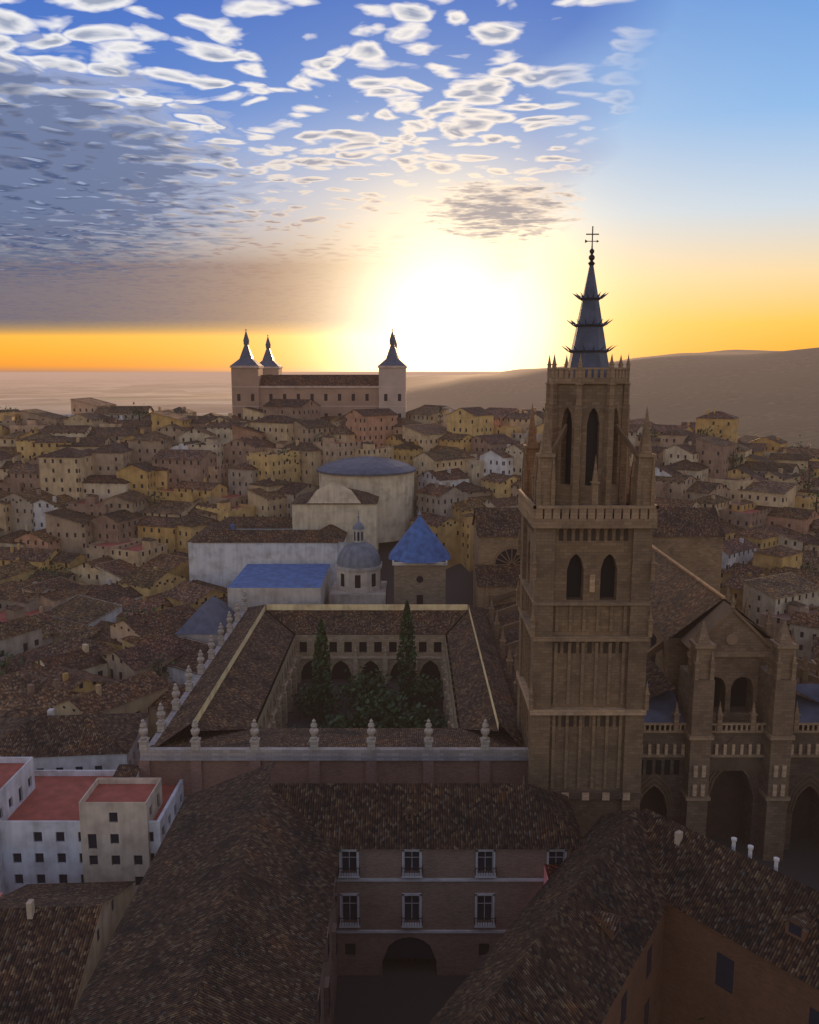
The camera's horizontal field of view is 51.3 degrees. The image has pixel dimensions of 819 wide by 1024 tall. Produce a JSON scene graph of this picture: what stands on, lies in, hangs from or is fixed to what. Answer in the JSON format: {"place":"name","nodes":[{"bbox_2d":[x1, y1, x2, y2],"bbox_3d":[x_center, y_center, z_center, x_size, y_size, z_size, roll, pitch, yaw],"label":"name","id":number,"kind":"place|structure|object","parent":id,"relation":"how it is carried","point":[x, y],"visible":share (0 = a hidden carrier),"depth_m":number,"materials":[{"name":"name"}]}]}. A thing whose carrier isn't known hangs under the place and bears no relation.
{"place":"outdoors","nodes":[
{"label":"outdoors","id":0,"kind":"place"},
{"bbox_2d":[0,347,818,1023],"bbox_3d":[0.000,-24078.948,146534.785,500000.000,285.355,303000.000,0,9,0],"label":"ground","id":1,"kind":"structure","parent":0,"point":[766,393],"depth_m":2124.91,"materials":[{"name":"brown soil"}]},
{"bbox_2d":[175,456,450,644],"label":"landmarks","id":2,"kind":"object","parent":1,"relation":"on","point":[321,544],"visible":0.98,"depth_m":236.42,"materials":[{"name":"tile"}]},
{"bbox_2d":[230,329,406,418],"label":"fortress","id":3,"kind":"structure","parent":1,"relation":"on","point":[256,384],"depth_m":334.69,"materials":[{"name":"stone"}]},
{"bbox_2d":[138,591,527,800],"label":"cloister","id":4,"kind":"structure","parent":1,"relation":"on","point":[210,732],"depth_m":144.22,"materials":[{"name":"tile"}]},
{"bbox_2d":[0,398,818,1023],"bbox_3d":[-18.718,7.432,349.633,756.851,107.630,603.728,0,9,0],"label":"city houses","id":5,"kind":"structure","parent":1,"relation":"on","point":[88,814],"depth_m":247.34,"materials":[{"name":"tile"}]},
{"bbox_2d":[0,402,818,1019],"bbox_3d":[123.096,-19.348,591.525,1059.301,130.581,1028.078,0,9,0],"label":"trees","id":6,"kind":"object","parent":1,"relation":"on","point":[380,708],"visible":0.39,"depth_m":169.72,"materials":[{"name":"green plant"}]},
{"bbox_2d":[67,761,818,1023],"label":"building","id":7,"kind":"structure","parent":1,"relation":"on","point":[258,898],"depth_m":91.91,"materials":[{"name":"tile"}]},
{"bbox_2d":[472,507,818,860],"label":"cathedral","id":8,"kind":"structure","parent":1,"relation":"on","point":[730,748],"depth_m":129.53,"materials":[{"name":"stone"}]},
{"bbox_2d":[0,0,818,371],"label":"sky","id":9,"kind":"structure","parent":0,"point":[323,179],"materials":[{"name":"blue"}]},
{"bbox_2d":[514,226,658,836],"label":"cathedral tower","id":10,"kind":"structure","parent":0,"point":[588,507],"depth_m":117.89,"materials":[{"name":"brown stone"}]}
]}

